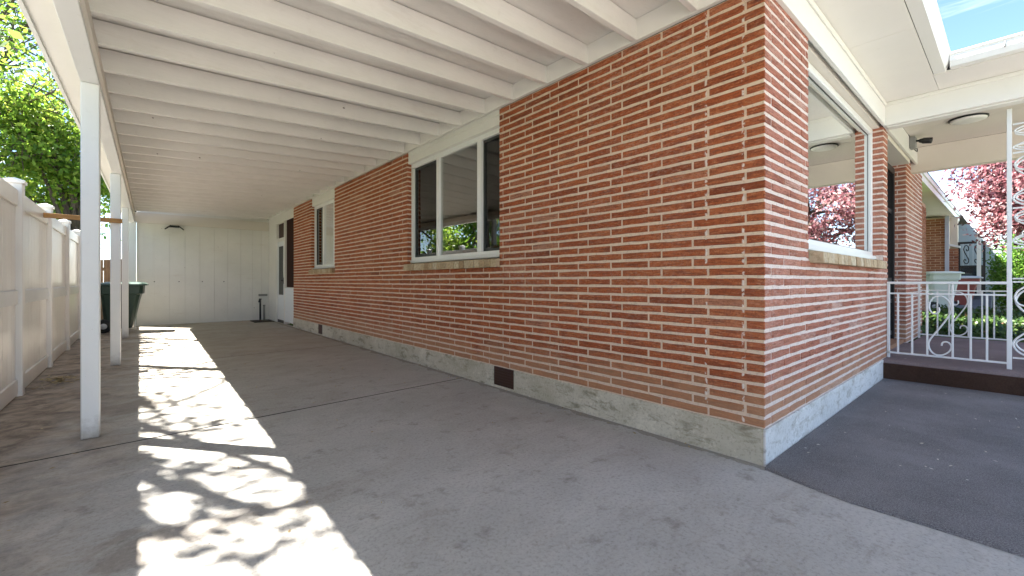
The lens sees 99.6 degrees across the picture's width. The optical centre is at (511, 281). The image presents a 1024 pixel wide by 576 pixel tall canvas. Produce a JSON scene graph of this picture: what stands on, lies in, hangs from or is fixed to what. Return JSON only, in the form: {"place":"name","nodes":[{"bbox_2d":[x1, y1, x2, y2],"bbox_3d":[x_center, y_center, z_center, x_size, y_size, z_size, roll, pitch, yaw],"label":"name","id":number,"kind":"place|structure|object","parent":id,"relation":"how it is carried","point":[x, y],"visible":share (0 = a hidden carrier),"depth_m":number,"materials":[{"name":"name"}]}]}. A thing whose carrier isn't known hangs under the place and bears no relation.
{"place":"outdoors","nodes":[
{"label":"outdoors","id":0,"kind":"place"},
{"bbox_2d":[0,319,1023,575],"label":"driveway","id":1,"kind":"structure","parent":0,"point":[458,477],"depth_m":2.10,"materials":[{"name":"concrete"}]},
{"bbox_2d":[33,374,79,388],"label":"dried weeds","id":2,"kind":"object","parent":1,"relation":"on","point":[60,378],"visible":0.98,"depth_m":4.33,"materials":[{"name":"plant"}]},
{"bbox_2d":[101,282,148,332],"bbox_3d":[-7.875,0.502,8.725,0.820,0.995,0.631,0,0,-37],"label":"wheelie bin","id":3,"kind":"object","parent":1,"relation":"on","point":[136,290],"visible":0.63,"depth_m":8.58,"materials":[{"name":"green plastic"}]},
{"bbox_2d":[38,344,347,376],"bbox_3d":[-3.777,1.026,5.752,3.468,0.050,0.022,0,0,-44],"label":"expansion joint","id":4,"kind":"object","parent":1,"relation":"on","point":[193,360],"visible":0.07,"depth_m":5.49,"materials":[{"name":"grey concrete"}]},
{"bbox_2d":[129,211,293,325],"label":"garden shed","id":5,"kind":"structure","parent":1,"relation":"on","point":[191,274],"depth_m":10.50,"materials":[{"name":"paint"}]},
{"bbox_2d":[165,225,183,229],"bbox_3d":[-7.893,-1.260,10.118,0.360,0.110,0.164,0,0,-41],"label":"flood light","id":6,"kind":"object","parent":5,"relation":"attached to","point":[172,226],"visible":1,"depth_m":10.12,"materials":[{"name":"black metal"}]},
{"bbox_2d":[0,378,459,467],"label":"expansion joint","id":7,"kind":"object","parent":1,"relation":"on","point":[206,427],"visible":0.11,"depth_m":2.93,"materials":[{"name":"grey concrete"}]},
{"bbox_2d":[258,298,261,319],"bbox_3d":[-6.534,0.720,11.219,0.067,0.560,0.144,0,0,-22],"label":"standpipe","id":8,"kind":"object","parent":1,"relation":"on","point":[260,299],"visible":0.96,"depth_m":11.23,"materials":[{"name":"black metal"}]},
{"bbox_2d":[250,319,274,322],"bbox_3d":[-6.269,0.991,10.860,0.430,0.017,0.600,0,0,-41],"label":"door mat","id":9,"kind":"object","parent":1,"relation":"on","point":[258,321],"depth_m":10.75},
{"bbox_2d":[263,305,264,319],"bbox_3d":[-6.479,0.802,11.312,0.060,0.396,0.060,0,0,-41],"label":"pipe","id":10,"kind":"object","parent":1,"relation":"on","point":[263,312],"visible":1,"depth_m":11.29,"materials":[{"name":"grey metal"}]},
{"bbox_2d":[4,321,689,532],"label":"leaf litter","id":11,"kind":"object","parent":1,"relation":"on","point":[260,415],"visible":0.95,"depth_m":3.10,"materials":[{"name":"plant"}]},
{"bbox_2d":[16,0,724,439],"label":"carport","id":12,"kind":"object","parent":1,"relation":"on","point":[254,108],"visible":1,"depth_m":3.24,"materials":[{"name":"paint"}]},
{"bbox_2d":[765,378,1023,557],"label":"outdoor carpet","id":13,"kind":"object","parent":1,"relation":"on","point":[983,504],"visible":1,"depth_m":2.40,"materials":[{"name":"grey carpet"}]},
{"bbox_2d":[804,357,1019,479],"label":"fallen petals","id":14,"kind":"object","parent":13,"relation":"on","point":[920,443],"visible":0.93,"depth_m":2.61,"materials":[{"name":"pink plant"}]},
{"bbox_2d":[0,0,1023,281],"label":"sky","id":15,"kind":"structure","parent":0,"point":[967,23],"materials":[{"name":"blue"}]},
{"bbox_2d":[908,321,1023,342],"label":"neighbouring lawn","id":16,"kind":"structure","parent":0,"point":[965,338],"depth_m":6.53,"materials":[{"name":"green plant"}]},
{"bbox_2d":[915,302,1023,341],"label":"ground cover","id":17,"kind":"object","parent":16,"relation":"on","point":[1001,323],"visible":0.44,"depth_m":7.27,"materials":[{"name":"green plant"}]},
{"bbox_2d":[920,172,1023,310],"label":"neighbouring house","id":18,"kind":"structure","parent":16,"relation":"on","point":[941,238],"depth_m":12.79,"materials":[{"name":"red brick"}]},
{"bbox_2d":[958,241,985,293],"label":"wrought iron porch post","id":19,"kind":"structure","parent":18,"relation":"attached to","point":[969,270],"depth_m":12.51,"materials":[{"name":"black metal"}]},
{"bbox_2d":[934,159,1023,253],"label":"plum tree","id":20,"kind":"object","parent":16,"relation":"on","point":[994,176],"visible":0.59,"depth_m":9.13,"materials":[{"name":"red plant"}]},
{"bbox_2d":[982,228,1023,309],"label":"shrub","id":21,"kind":"object","parent":16,"relation":"on","point":[1000,275],"visible":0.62,"depth_m":12.71,"materials":[{"name":"green plant"}]},
{"bbox_2d":[1002,275,1023,310],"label":"shrub","id":22,"kind":"object","parent":16,"relation":"on","point":[1020,299],"visible":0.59,"depth_m":11.15,"materials":[{"name":"green plant"}]},
{"label":"ground","id":23,"kind":"structure","parent":0,"visible":0},
{"bbox_2d":[0,177,101,410],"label":"vinyl fence","id":24,"kind":"object","parent":23,"relation":"on","point":[39,293],"visible":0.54,"depth_m":4.32,"materials":[{"name":"white plastic"}]},
{"bbox_2d":[43,213,121,222],"bbox_3d":[-4.901,-0.726,4.961,0.645,0.062,0.030,0,0,-40],"label":"wooden batten","id":25,"kind":"object","parent":24,"relation":"attached to","point":[72,217],"visible":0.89,"depth_m":4.88,"materials":[{"name":"orange wood"}]},
{"bbox_2d":[0,61,109,229],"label":"deciduous tree","id":26,"kind":"object","parent":23,"relation":"on","point":[57,164],"visible":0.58,"depth_m":12.99,"materials":[{"name":"green plant"}]},
{"bbox_2d":[0,0,109,239],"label":"deciduous tree","id":27,"kind":"object","parent":23,"relation":"on","point":[12,5],"visible":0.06,"depth_m":17.50,"materials":[{"name":"green plant"}]},
{"bbox_2d":[0,43,121,243],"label":"deciduous tree","id":28,"kind":"object","parent":23,"relation":"on","point":[47,113],"visible":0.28,"depth_m":12.84,"materials":[{"name":"green plant"}]},
{"bbox_2d":[101,259,121,319],"bbox_3d":[-12.428,0.206,10.987,3.900,1.688,0.070,0,0,-41],"label":"wooden fence","id":29,"kind":"object","parent":23,"relation":"on","point":[106,268],"visible":0.04,"depth_m":11.96,"materials":[{"name":"brown wood"}]},
{"bbox_2d":[269,0,1023,466],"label":"brick house","id":30,"kind":"structure","parent":23,"relation":"on","point":[703,230],"depth_m":3.38,"materials":[{"name":"brick"}]},
{"bbox_2d":[278,241,283,322],"bbox_3d":[-5.600,0.017,10.522,0.158,1.985,0.705,0,0,-41],"label":"screen door","id":31,"kind":"structure","parent":30,"relation":"in","point":[280,244],"depth_m":10.51,"materials":[{"name":"paint"}]},
{"bbox_2d":[308,188,334,273],"bbox_3d":[-3.496,-0.897,8.068,0.195,1.489,1.350,0,0,-41],"label":"window","id":32,"kind":"structure","parent":30,"relation":"in","point":[324,222],"depth_m":8.14,"materials":[{"name":"glass"}]},
{"bbox_2d":[403,108,500,270],"bbox_3d":[-0.692,-0.889,4.811,0.195,1.504,1.865,0,0,-41],"label":"window","id":33,"kind":"structure","parent":30,"relation":"in","point":[455,176],"depth_m":4.73,"materials":[{"name":"glass"}]},
{"bbox_2d":[808,41,886,268],"bbox_3d":[2.876,-0.892,3.699,2.514,1.539,0.254,0,0,-41],"label":"window","id":34,"kind":"structure","parent":30,"relation":"in","point":[840,132],"depth_m":3.70,"materials":[{"name":"glass"}]},
{"bbox_2d":[887,162,894,338],"bbox_3d":[4.479,-0.350,5.280,1.558,2.300,0.078,0,0,-41],"label":"front door","id":35,"kind":"structure","parent":30,"relation":"in","point":[891,171],"depth_m":5.72,"materials":[{"name":"black metal"}]},
{"bbox_2d":[909,136,932,151],"bbox_3d":[5.045,-1.719,5.339,0.175,0.206,0.212,0,0,-41],"label":"security camera","id":36,"kind":"object","parent":30,"relation":"attached to","point":[913,140],"visible":1,"depth_m":5.36,"materials":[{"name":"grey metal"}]},
{"bbox_2d":[887,108,1023,369],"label":"porch railing","id":37,"kind":"object","parent":30,"relation":"on","point":[1010,198],"visible":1,"depth_m":3.95,"materials":[{"name":"white metal"}]},
{"bbox_2d":[918,284,1006,340],"bbox_3d":[6.082,0.400,5.841,0.040,0.800,0.882,0,0,-41],"label":"porch railing","id":38,"kind":"object","parent":30,"relation":"on","point":[949,324],"visible":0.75,"depth_m":5.83,"materials":[{"name":"white metal"}]},
{"bbox_2d":[948,113,988,124],"bbox_3d":[5.071,-1.798,4.808,0.316,0.044,0.316,0,0,-41],"label":"ceiling light","id":39,"kind":"object","parent":30,"relation":"attached to","point":[968,119],"visible":0.99,"depth_m":4.75,"materials":[{"name":"white glass"}]},
{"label":"neighbouring yard","id":40,"kind":"structure","parent":0,"visible":0},
{"bbox_2d":[0,28,24,46],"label":"deciduous tree","id":41,"kind":"object","parent":40,"relation":"on","point":[15,34],"visible":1,"depth_m":8.11,"materials":[{"name":"yellow plant"}]},
{"bbox_2d":[0,0,44,96],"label":"deciduous tree","id":42,"kind":"object","parent":40,"relation":"on","point":[7,46],"visible":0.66,"depth_m":9.40,"materials":[{"name":"yellow plant"}]},
{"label":"neighbouring driveway","id":43,"kind":"structure","parent":0,"visible":0},
{"bbox_2d":[926,271,964,308],"bbox_3d":[11.902,0.263,12.074,0.820,1.095,0.762,0,0,21],"label":"wheelie bin","id":44,"kind":"object","parent":43,"relation":"on","point":[943,276],"visible":0.41,"depth_m":11.81,"materials":[{"name":"white plastic"}]},
{"bbox_2d":[954,276,983,306],"bbox_3d":[12.950,0.323,12.542,0.820,0.975,0.653,0,0,21],"label":"wheelie bin","id":45,"kind":"object","parent":43,"relation":"on","point":[962,299],"visible":0.33,"depth_m":12.29,"materials":[{"name":"red plastic"}]}
]}

